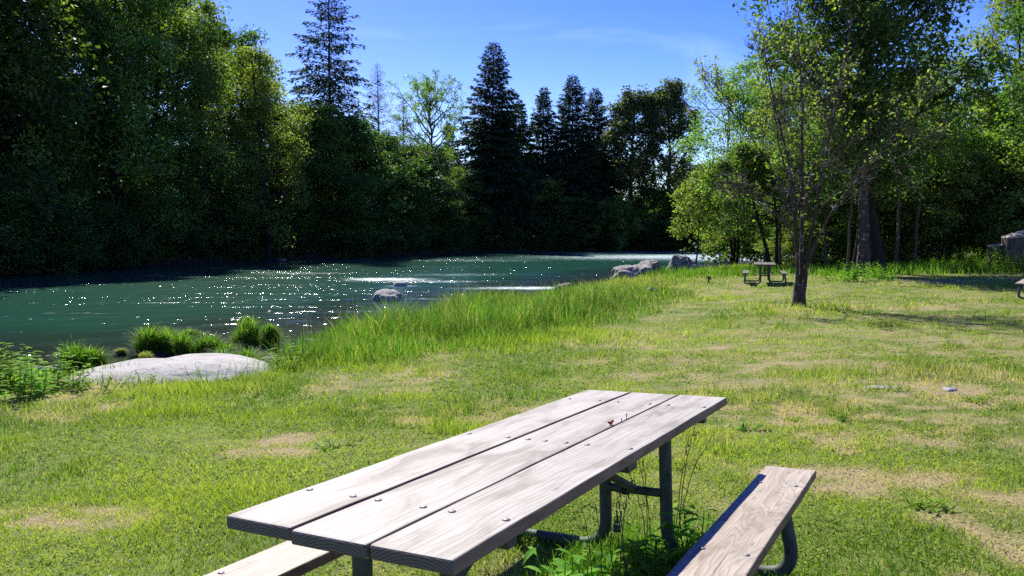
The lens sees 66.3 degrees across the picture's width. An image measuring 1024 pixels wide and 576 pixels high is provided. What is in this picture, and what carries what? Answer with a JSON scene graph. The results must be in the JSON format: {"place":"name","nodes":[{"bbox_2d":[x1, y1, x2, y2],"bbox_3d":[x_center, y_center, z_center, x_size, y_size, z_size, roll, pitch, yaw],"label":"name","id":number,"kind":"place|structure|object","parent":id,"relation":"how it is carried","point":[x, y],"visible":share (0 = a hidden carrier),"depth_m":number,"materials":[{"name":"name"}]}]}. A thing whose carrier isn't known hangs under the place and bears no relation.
{"place":"outdoors","nodes":[
{"label":"outdoors","id":0,"kind":"place"},
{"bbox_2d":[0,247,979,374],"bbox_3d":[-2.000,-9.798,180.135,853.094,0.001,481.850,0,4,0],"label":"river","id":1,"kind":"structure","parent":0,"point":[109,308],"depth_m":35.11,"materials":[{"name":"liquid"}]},
{"bbox_2d":[181,329,242,353],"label":"grass tuft","id":2,"kind":"object","parent":1,"relation":"in","point":[207,342],"visible":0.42,"depth_m":15.26,"materials":[{"name":"plant"}]},
{"bbox_2d":[259,321,284,349],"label":"grass tuft","id":3,"kind":"object","parent":1,"relation":"in","point":[270,338],"visible":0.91,"depth_m":16.80,"materials":[{"name":"plant"}]},
{"bbox_2d":[372,289,402,301],"bbox_3d":[-4.638,0.355,29.280,1.146,0.657,1.514,0,4,-6],"label":"rock","id":4,"kind":"object","parent":1,"relation":"in","point":[383,293],"visible":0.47,"depth_m":28.85,"materials":[{"name":"grey stone"}]},
{"bbox_2d":[0,236,1023,575],"bbox_3d":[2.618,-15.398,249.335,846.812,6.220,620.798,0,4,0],"label":"ground","id":5,"kind":"structure","parent":0,"point":[728,382],"depth_m":7.11,"materials":[{"name":"green plant"}]},
{"bbox_2d":[0,342,30,388],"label":"leafy weed","id":6,"kind":"object","parent":5,"relation":"on","point":[1,369],"visible":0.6,"depth_m":9.69,"materials":[{"name":"green plant"}]},
{"bbox_2d":[0,355,45,401],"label":"leafy weed","id":7,"kind":"object","parent":5,"relation":"on","point":[19,386],"visible":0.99,"depth_m":8.88,"materials":[{"name":"green plant"}]},
{"bbox_2d":[0,360,60,397],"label":"leafy weed","id":8,"kind":"object","parent":5,"relation":"on","point":[43,387],"visible":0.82,"depth_m":9.14,"materials":[{"name":"green plant"}]},
{"bbox_2d":[2,344,67,381],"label":"leafy weed","id":9,"kind":"object","parent":5,"relation":"on","point":[27,356],"visible":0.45,"depth_m":10.23,"materials":[{"name":"green plant"}]},
{"bbox_2d":[0,0,104,234],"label":"alder tree","id":10,"kind":"object","parent":5,"relation":"on","point":[13,144],"visible":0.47,"depth_m":50.58,"materials":[{"name":"green plant"}]},
{"bbox_2d":[26,346,92,387],"bbox_3d":[-5.587,1.010,9.757,0.664,0.494,0.950,0,4,0],"label":"leafy weed","id":11,"kind":"object","parent":5,"relation":"on","point":[59,376],"visible":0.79,"depth_m":9.86,"materials":[{"name":"green plant"}]},
{"bbox_2d":[0,0,123,232],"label":"maple tree","id":12,"kind":"object","parent":5,"relation":"on","point":[34,177],"visible":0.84,"depth_m":48.02,"materials":[{"name":"green plant"}]},
{"bbox_2d":[35,356,93,391],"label":"leafy weed","id":13,"kind":"object","parent":5,"relation":"on","point":[77,382],"visible":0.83,"depth_m":9.55,"materials":[{"name":"green plant"}]},
{"bbox_2d":[18,0,112,199],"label":"maple tree","id":14,"kind":"object","parent":5,"relation":"on","point":[78,99],"visible":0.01,"depth_m":64.10,"materials":[{"name":"green plant"}]},
{"bbox_2d":[0,0,149,233],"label":"maple tree","id":15,"kind":"object","parent":5,"relation":"on","point":[80,11],"visible":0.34,"depth_m":55.47,"materials":[{"name":"green plant"}]},
{"bbox_2d":[44,335,121,374],"bbox_3d":[-7.295,1.227,13.383,1.203,0.950,1.056,0,4,0],"label":"grass tuft","id":16,"kind":"object","parent":5,"relation":"on","point":[99,359],"visible":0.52,"depth_m":13.25,"materials":[{"name":"plant"}]},
{"bbox_2d":[19,0,199,261],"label":"alder tree","id":17,"kind":"object","parent":5,"relation":"on","point":[117,166],"visible":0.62,"depth_m":58.96,"materials":[{"name":"green plant"}]},
{"bbox_2d":[36,0,183,199],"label":"alder tree","id":18,"kind":"object","parent":5,"relation":"on","point":[106,178],"depth_m":68.94,"materials":[{"name":"green plant"}]},
{"bbox_2d":[80,0,222,198],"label":"alder tree","id":19,"kind":"object","parent":5,"relation":"on","point":[169,106],"visible":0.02,"depth_m":74.74,"materials":[{"name":"green plant"}]},
{"bbox_2d":[124,322,195,357],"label":"grass tuft","id":20,"kind":"object","parent":5,"relation":"on","point":[152,340],"visible":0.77,"depth_m":15.74,"materials":[{"name":"plant"}]},
{"bbox_2d":[78,0,247,258],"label":"alder tree","id":21,"kind":"object","parent":5,"relation":"on","point":[206,149],"visible":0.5,"depth_m":63.44,"materials":[{"name":"green plant"}]},
{"bbox_2d":[58,353,275,383],"bbox_3d":[-4.857,1.235,11.031,3.384,0.552,2.335,0,4,2],"label":"boulder","id":22,"kind":"object","parent":5,"relation":"on","point":[210,363],"visible":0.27,"depth_m":10.50,"materials":[{"name":"stone"}]},
{"bbox_2d":[168,329,196,355],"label":"grass tuft","id":23,"kind":"object","parent":5,"relation":"on","point":[180,344],"visible":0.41,"depth_m":15.27,"materials":[{"name":"plant"}]},
{"bbox_2d":[140,0,235,199],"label":"alder tree","id":24,"kind":"object","parent":5,"relation":"on","point":[194,10],"visible":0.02,"depth_m":80.04,"materials":[{"name":"green plant"}]},
{"bbox_2d":[142,0,272,259],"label":"alder tree","id":25,"kind":"object","parent":5,"relation":"on","point":[207,9],"visible":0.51,"depth_m":68.67,"materials":[{"name":"green plant"}]},
{"bbox_2d":[205,345,271,360],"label":"grass tuft","id":26,"kind":"object","parent":5,"relation":"on","point":[246,353],"visible":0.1,"depth_m":14.33,"materials":[{"name":"plant"}]},
{"bbox_2d":[192,21,295,205],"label":"maple tree","id":27,"kind":"object","parent":5,"relation":"on","point":[238,40],"visible":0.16,"depth_m":87.04,"materials":[{"name":"green plant"}]},
{"bbox_2d":[197,63,293,221],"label":"alder tree","id":28,"kind":"object","parent":5,"relation":"on","point":[250,133],"visible":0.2,"depth_m":78.73,"materials":[{"name":"green plant"}]},
{"bbox_2d":[224,314,266,354],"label":"grass tuft","id":29,"kind":"object","parent":5,"relation":"on","point":[241,335],"visible":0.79,"depth_m":16.14,"materials":[{"name":"plant"}]},
{"bbox_2d":[207,42,319,260],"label":"alder tree","id":30,"kind":"object","parent":5,"relation":"on","point":[264,84],"visible":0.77,"depth_m":73.03,"materials":[{"name":"green plant"}]},
{"bbox_2d":[226,188,304,251],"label":"tree","id":31,"kind":"object","parent":5,"relation":"on","point":[274,205],"visible":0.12,"depth_m":77.03,"materials":[{"name":"green plant"}]},
{"bbox_2d":[228,98,327,206],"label":"maple tree","id":32,"kind":"object","parent":5,"relation":"on","point":[285,115],"visible":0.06,"depth_m":87.98,"materials":[{"name":"green plant"}]},
{"bbox_2d":[259,96,367,256],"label":"alder tree","id":33,"kind":"object","parent":5,"relation":"on","point":[331,122],"visible":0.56,"depth_m":80.60,"materials":[{"name":"green plant"}]},
{"bbox_2d":[272,0,384,200],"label":"fir tree","id":34,"kind":"object","parent":5,"relation":"on","point":[323,82],"visible":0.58,"depth_m":88.65,"materials":[{"name":"green plant"}]},
{"bbox_2d":[278,110,414,257],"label":"maple tree","id":35,"kind":"object","parent":5,"relation":"on","point":[363,134],"visible":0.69,"depth_m":83.00,"materials":[{"name":"green plant"}]},
{"bbox_2d":[30,142,685,236],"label":"woodland","id":36,"kind":"object","parent":5,"relation":"on","point":[656,210],"depth_m":80.28,"materials":[{"name":"green plant"}]},
{"bbox_2d":[1,195,723,272],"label":"undergrowth","id":37,"kind":"object","parent":5,"relation":"on","point":[239,254],"visible":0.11,"depth_m":74.73,"materials":[{"name":"green plant"}]},
{"bbox_2d":[350,63,423,211],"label":"fir tree","id":38,"kind":"object","parent":5,"relation":"on","point":[377,100],"visible":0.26,"depth_m":98.63,"materials":[{"name":"green plant"}]},
{"bbox_2d":[333,133,444,253],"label":"maple tree","id":39,"kind":"object","parent":5,"relation":"on","point":[393,148],"visible":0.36,"depth_m":92.39,"materials":[{"name":"green plant"}]},
{"bbox_2d":[391,98,430,210],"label":"fir tree","id":40,"kind":"object","parent":5,"relation":"on","point":[403,129],"visible":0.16,"depth_m":106.68,"materials":[{"name":"green plant"}]},
{"bbox_2d":[371,142,471,245],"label":"maple tree","id":41,"kind":"object","parent":5,"relation":"on","point":[411,149],"visible":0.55,"depth_m":99.53,"materials":[{"name":"green plant"}]},
{"bbox_2d":[3,255,843,380],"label":"tall grass","id":42,"kind":"structure","parent":5,"relation":"on","point":[471,315],"depth_m":16.00,"materials":[{"name":"green plant"}]},
{"bbox_2d":[386,69,466,213],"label":"alder tree","id":43,"kind":"object","parent":5,"relation":"on","point":[429,88],"visible":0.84,"depth_m":109.55,"materials":[{"name":"green plant"}]},
{"bbox_2d":[411,143,473,240],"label":"alder tree","id":44,"kind":"object","parent":5,"relation":"on","point":[446,158],"visible":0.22,"depth_m":106.78,"materials":[{"name":"green plant"}]},
{"bbox_2d":[440,123,461,179],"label":"fir tree","id":45,"kind":"object","parent":5,"relation":"on","point":[452,146],"visible":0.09,"depth_m":126.07,"materials":[{"name":"green plant"}]},
{"bbox_2d":[437,165,493,241],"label":"alder tree","id":46,"kind":"object","parent":5,"relation":"on","point":[472,186],"visible":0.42,"depth_m":111.23,"materials":[{"name":"green plant"}]},
{"bbox_2d":[439,42,543,232],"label":"fir tree","id":47,"kind":"object","parent":5,"relation":"on","point":[481,125],"visible":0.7,"depth_m":114.47,"materials":[{"name":"green plant"}]},
{"bbox_2d":[470,110,538,239],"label":"fir tree","id":48,"kind":"object","parent":5,"relation":"on","point":[509,197],"visible":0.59,"depth_m":114.14,"materials":[{"name":"green plant"}]},
{"bbox_2d":[204,390,815,575],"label":"picnic table","id":49,"kind":"object","parent":5,"relation":"on","point":[460,504],"visible":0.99,"depth_m":2.59,"materials":[{"name":"grey wood"}]},
{"bbox_2d":[613,480,635,532],"bbox_3d":[0.544,1.061,3.819,0.093,0.261,0.066,-2,4,-27],"label":"chain","id":50,"kind":"object","parent":49,"relation":"hanging from","point":[616,527],"visible":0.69,"depth_m":3.82,"materials":[{"name":"metal"}]},
{"bbox_2d":[510,100,547,215],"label":"fir tree","id":51,"kind":"object","parent":5,"relation":"on","point":[526,131],"visible":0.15,"depth_m":122.18,"materials":[{"name":"green plant"}]},
{"bbox_2d":[525,87,563,219],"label":"fir tree","id":52,"kind":"object","parent":5,"relation":"on","point":[544,125],"visible":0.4,"depth_m":123.84,"materials":[{"name":"green plant"}]},
{"bbox_2d":[528,178,582,248],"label":"alder tree","id":53,"kind":"object","parent":5,"relation":"on","point":[551,182],"visible":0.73,"depth_m":117.14,"materials":[{"name":"green plant"}]},
{"bbox_2d":[538,74,610,241],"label":"fir tree","id":54,"kind":"object","parent":5,"relation":"on","point":[569,173],"visible":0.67,"depth_m":121.59,"materials":[{"name":"green plant"}]},
{"bbox_2d":[522,542,634,575],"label":"leafy weed","id":55,"kind":"object","parent":5,"relation":"on","point":[562,565],"visible":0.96,"depth_m":3.36,"materials":[{"name":"green plant"}]},
{"bbox_2d":[568,88,620,230],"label":"fir tree","id":56,"kind":"object","parent":5,"relation":"on","point":[596,117],"visible":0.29,"depth_m":124.71,"materials":[{"name":"green plant"}]},
{"bbox_2d":[576,483,629,575],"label":"tall weed","id":57,"kind":"object","parent":5,"relation":"on","point":[622,546],"visible":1,"depth_m":3.20,"materials":[{"name":"green plant"}]},
{"bbox_2d":[583,227,629,250],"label":"bush","id":58,"kind":"object","parent":5,"relation":"on","point":[607,242],"visible":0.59,"depth_m":118.41,"materials":[{"name":"green plant"}]},
{"bbox_2d":[585,194,645,250],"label":"willow bush","id":59,"kind":"object","parent":5,"relation":"on","point":[615,208],"visible":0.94,"depth_m":116.42,"materials":[{"name":"green plant"}]},
{"bbox_2d":[587,83,677,249],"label":"cottonwood tree","id":60,"kind":"object","parent":5,"relation":"on","point":[627,108],"visible":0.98,"depth_m":119.26,"materials":[{"name":"green plant"}]},
{"bbox_2d":[608,260,659,281],"bbox_3d":[5.956,-0.630,37.830,2.868,1.456,2.038,-1,4,-11],"label":"boulder","id":61,"kind":"object","parent":5,"relation":"on","point":[631,271],"visible":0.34,"depth_m":37.41,"materials":[{"name":"grey stone"}]},
{"bbox_2d":[597,554,671,575],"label":"leafy weed","id":62,"kind":"object","parent":5,"relation":"on","point":[666,556],"visible":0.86,"depth_m":3.33,"materials":[{"name":"green plant"}]},
{"bbox_2d":[609,538,667,575],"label":"leafy weed","id":63,"kind":"object","parent":5,"relation":"on","point":[643,562],"visible":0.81,"depth_m":3.45,"materials":[{"name":"green plant"}]},
{"bbox_2d":[620,219,673,250],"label":"bush","id":64,"kind":"object","parent":5,"relation":"on","point":[648,227],"visible":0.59,"depth_m":118.86,"materials":[{"name":"green plant"}]},
{"bbox_2d":[612,187,693,250],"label":"maple tree","id":65,"kind":"object","parent":5,"relation":"on","point":[655,196],"visible":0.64,"depth_m":119.93,"materials":[{"name":"green plant"}]},
{"bbox_2d":[628,534,696,574],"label":"leafy weed","id":66,"kind":"object","parent":5,"relation":"on","point":[656,549],"visible":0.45,"depth_m":3.58,"materials":[{"name":"green plant"}]},
{"bbox_2d":[635,76,706,246],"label":"cottonwood tree","id":67,"kind":"object","parent":5,"relation":"on","point":[672,93],"visible":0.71,"depth_m":120.44,"materials":[{"name":"green plant"}]},
{"bbox_2d":[652,220,708,250],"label":"bush","id":68,"kind":"object","parent":5,"relation":"on","point":[676,244],"visible":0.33,"depth_m":119.91,"materials":[{"name":"green plant"}]},
{"bbox_2d":[646,499,718,564],"bbox_3d":[0.828,1.161,3.648,0.474,0.319,0.403,3,5,38],"label":"leafy weed","id":69,"kind":"object","parent":5,"relation":"on","point":[687,533],"visible":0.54,"depth_m":3.67,"materials":[{"name":"green plant"}]},
{"bbox_2d":[667,254,697,271],"bbox_3d":[8.944,-1.066,41.153,1.692,1.445,2.522,2,4,27],"label":"boulder","id":70,"kind":"object","parent":5,"relation":"on","point":[677,260],"visible":0.38,"depth_m":40.52,"materials":[{"name":"grey stone"}]},
{"bbox_2d":[651,186,716,243],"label":"maple tree","id":71,"kind":"object","parent":5,"relation":"on","point":[662,215],"visible":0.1,"depth_m":122.06,"materials":[{"name":"green plant"}]},
{"bbox_2d":[674,424,714,543],"bbox_3d":[0.887,0.983,3.751,0.226,0.662,0.123,-1,4,-10],"label":"tall weed","id":72,"kind":"object","parent":5,"relation":"on","point":[688,484],"visible":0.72,"depth_m":3.75,"materials":[{"name":"green plant"}]},
{"bbox_2d":[666,165,729,264],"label":"sapling","id":73,"kind":"object","parent":5,"relation":"on","point":[699,202],"visible":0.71,"depth_m":46.23,"materials":[{"name":"green plant"}]},
{"bbox_2d":[668,57,777,265],"bbox_3d":[17.023,-9.239,59.781,8.819,15.859,10.399,2,5,33],"label":"willow tree","id":74,"kind":"object","parent":5,"relation":"on","point":[743,92],"visible":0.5,"depth_m":58.99,"materials":[{"name":"green plant"}]},
{"bbox_2d":[710,73,807,259],"bbox_3d":[20.648,-9.678,63.588,9.879,16.011,8.378,3,5,37],"label":"willow tree","id":75,"kind":"object","parent":5,"relation":"on","point":[752,76],"visible":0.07,"depth_m":62.95,"materials":[{"name":"green plant"}]},
{"bbox_2d":[743,262,787,284],"bbox_3d":[9.512,-0.557,29.529,1.571,0.761,2.446,1,4,17],"label":"picnic table","id":76,"kind":"object","parent":5,"relation":"on","point":[769,265],"visible":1,"depth_m":28.85,"materials":[{"name":"grey wood"}]},
{"bbox_2d":[688,140,857,267],"bbox_3d":[14.229,-4.414,42.753,8.238,7.220,7.776,3,5,38],"label":"leaning tree","id":77,"kind":"object","parent":5,"relation":"on","point":[738,159],"visible":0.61,"depth_m":42.34,"materials":[{"name":"green plant"}]},
{"bbox_2d":[752,119,824,265],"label":"thin tree","id":78,"kind":"object","parent":5,"relation":"on","point":[770,150],"visible":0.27,"depth_m":43.80,"materials":[{"name":"green plant"}]},
{"bbox_2d":[731,81,856,246],"bbox_3d":[19.118,-7.434,51.556,9.363,12.201,9.866,1,4,8],"label":"alder tree","id":79,"kind":"object","parent":5,"relation":"on","point":[765,110],"visible":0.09,"depth_m":51.01,"materials":[{"name":"green plant"}]},
{"bbox_2d":[753,218,842,266],"bbox_3d":[16.966,-2.690,46.744,5.149,3.176,5.052,-1,4,-16],"label":"bush","id":80,"kind":"object","parent":5,"relation":"on","point":[786,237],"visible":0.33,"depth_m":46.04,"materials":[{"name":"green plant"}]},
{"bbox_2d":[681,0,955,306],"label":"young tree","id":81,"kind":"object","parent":5,"relation":"on","point":[799,290],"visible":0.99,"depth_m":19.79,"materials":[{"name":"green plant"}]},
{"bbox_2d":[785,98,857,264],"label":"thin tree","id":82,"kind":"object","parent":5,"relation":"on","point":[824,242],"visible":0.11,"depth_m":41.93,"materials":[{"name":"green plant"}]},
{"bbox_2d":[757,185,904,264],"bbox_3d":[19.779,-4.095,49.932,8.420,5.646,8.582,1,4,8],"label":"bush","id":83,"kind":"object","parent":5,"relation":"on","point":[837,242],"visible":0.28,"depth_m":48.26,"materials":[{"name":"green plant"}]},
{"bbox_2d":[640,253,1023,278],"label":"wood edge grass","id":84,"kind":"structure","parent":5,"relation":"on","point":[928,268],"depth_m":35.57,"materials":[{"name":"green plant"}]},
{"bbox_2d":[679,201,1016,265],"bbox_3d":[34.117,-3.881,55.463,42.584,7.245,18.879,3,5,33],"label":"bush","id":85,"kind":"object","parent":5,"relation":"on","point":[747,249],"visible":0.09,"depth_m":60.95,"materials":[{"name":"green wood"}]},
{"bbox_2d":[801,61,903,275],"bbox_3d":[14.142,-4.917,33.170,3.838,9.136,3.939,0,4,0],"label":"thin tree","id":86,"kind":"object","parent":5,"relation":"on","point":[858,124],"visible":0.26,"depth_m":32.71,"materials":[{"name":"green plant"}]},
{"bbox_2d":[815,99,909,267],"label":"maple tree","id":87,"kind":"object","parent":5,"relation":"on","point":[833,188],"visible":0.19,"depth_m":34.38,"materials":[{"name":"green plant"}]},
{"bbox_2d":[786,0,955,276],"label":"maple tree","id":88,"kind":"object","parent":5,"relation":"on","point":[863,255],"visible":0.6,"depth_m":32.38,"materials":[{"name":"green plant"}]},
{"bbox_2d":[732,0,1013,272],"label":"maple tree","id":89,"kind":"object","parent":5,"relation":"on","point":[870,80],"visible":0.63,"depth_m":32.75,"materials":[{"name":"green plant"}]},
{"bbox_2d":[831,171,979,263],"bbox_3d":[23.029,-3.988,46.037,7.724,5.646,7.578,2,5,33],"label":"bush","id":90,"kind":"object","parent":5,"relation":"on","point":[889,206],"visible":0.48,"depth_m":44.78,"materials":[{"name":"green plant"}]},
{"bbox_2d":[851,58,961,265],"bbox_3d":[19.430,-6.120,39.872,5.416,10.579,5.277,-1,4,-16],"label":"thin tree","id":91,"kind":"object","parent":5,"relation":"on","point":[898,220],"visible":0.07,"depth_m":39.41,"materials":[{"name":"green plant"}]},
{"bbox_2d":[897,494,957,513],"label":"lawn weed","id":92,"kind":"object","parent":5,"relation":"on","point":[920,505],"visible":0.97,"depth_m":4.46,"materials":[{"name":"green plant"}]},
{"bbox_2d":[842,75,1018,264],"bbox_3d":[24.419,-7.014,46.587,9.866,11.591,9.363,-2,4,-25],"label":"alder tree","id":93,"kind":"object","parent":5,"relation":"on","point":[980,132],"visible":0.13,"depth_m":44.46,"materials":[{"name":"green plant"}]},
{"bbox_2d":[892,82,976,263],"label":"thin tree","id":94,"kind":"object","parent":5,"relation":"on","point":[958,129],"visible":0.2,"depth_m":41.99,"materials":[{"name":"green plant"}]},
{"bbox_2d":[875,156,1023,264],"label":"bush","id":95,"kind":"object","parent":5,"relation":"on","point":[953,181],"visible":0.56,"depth_m":43.95,"materials":[{"name":"green plant"}]},
{"bbox_2d":[895,52,1015,259],"bbox_3d":[29.952,-8.749,53.336,8.885,14.190,9.641,0,4,0],"label":"airy tree","id":96,"kind":"object","parent":5,"relation":"on","point":[979,118],"visible":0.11,"depth_m":51.66,"materials":[{"name":"green plant"}]},
{"bbox_2d":[888,130,1022,260],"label":"bush","id":97,"kind":"object","parent":5,"relation":"on","point":[984,146],"visible":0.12,"depth_m":45.95,"materials":[{"name":"green plant"}]},
{"bbox_2d":[908,147,1023,261],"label":"bush","id":98,"kind":"object","parent":5,"relation":"on","point":[1013,201],"visible":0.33,"depth_m":43.65,"materials":[{"name":"green plant"}]},
{"bbox_2d":[939,140,1023,255],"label":"bush","id":99,"kind":"object","parent":5,"relation":"on","point":[994,199],"visible":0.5,"depth_m":43.81,"materials":[{"name":"green plant"}]},
{"bbox_2d":[951,0,1023,145],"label":"airy tree","id":100,"kind":"object","parent":5,"relation":"on","point":[990,40],"visible":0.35,"depth_m":51.54,"materials":[{"name":"green plant"}]},
{"bbox_2d":[951,245,1023,271],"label":"leafy shrub","id":101,"kind":"object","parent":5,"relation":"on","point":[994,265],"visible":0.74,"depth_m":34.49,"materials":[{"name":"green plant"}]},
{"bbox_2d":[958,0,1023,207],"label":"alder tree","id":102,"kind":"object","parent":5,"relation":"on","point":[995,68],"visible":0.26,"depth_m":51.83,"materials":[{"name":"green plant"}]},
{"bbox_2d":[986,244,1001,270],"bbox_3d":[21.750,-1.334,35.178,1.022,1.321,0.988,0,4,0],"label":"tree stump","id":103,"kind":"object","parent":5,"relation":"on","point":[990,248],"visible":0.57,"depth_m":34.96,"materials":[{"name":"grey plant"}]},
{"bbox_2d":[987,1,1023,150],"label":"maple tree","id":104,"kind":"object","parent":5,"relation":"on","point":[1009,100],"visible":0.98,"depth_m":44.81,"materials":[{"name":"green plant"}]},
{"bbox_2d":[998,230,1023,271],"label":"boulder","id":105,"kind":"object","parent":5,"relation":"on","point":[1012,242],"visible":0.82,"depth_m":34.07,"materials":[{"name":"grey stone"}]},
{"bbox_2d":[19,0,1023,203],"label":"sky","id":106,"kind":"structure","parent":0,"point":[610,45],"materials":[{"name":"blue"}]},
{"bbox_2d":[479,501,866,575],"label":"weeds","id":107,"kind":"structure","parent":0,"point":[635,534],"depth_m":3.71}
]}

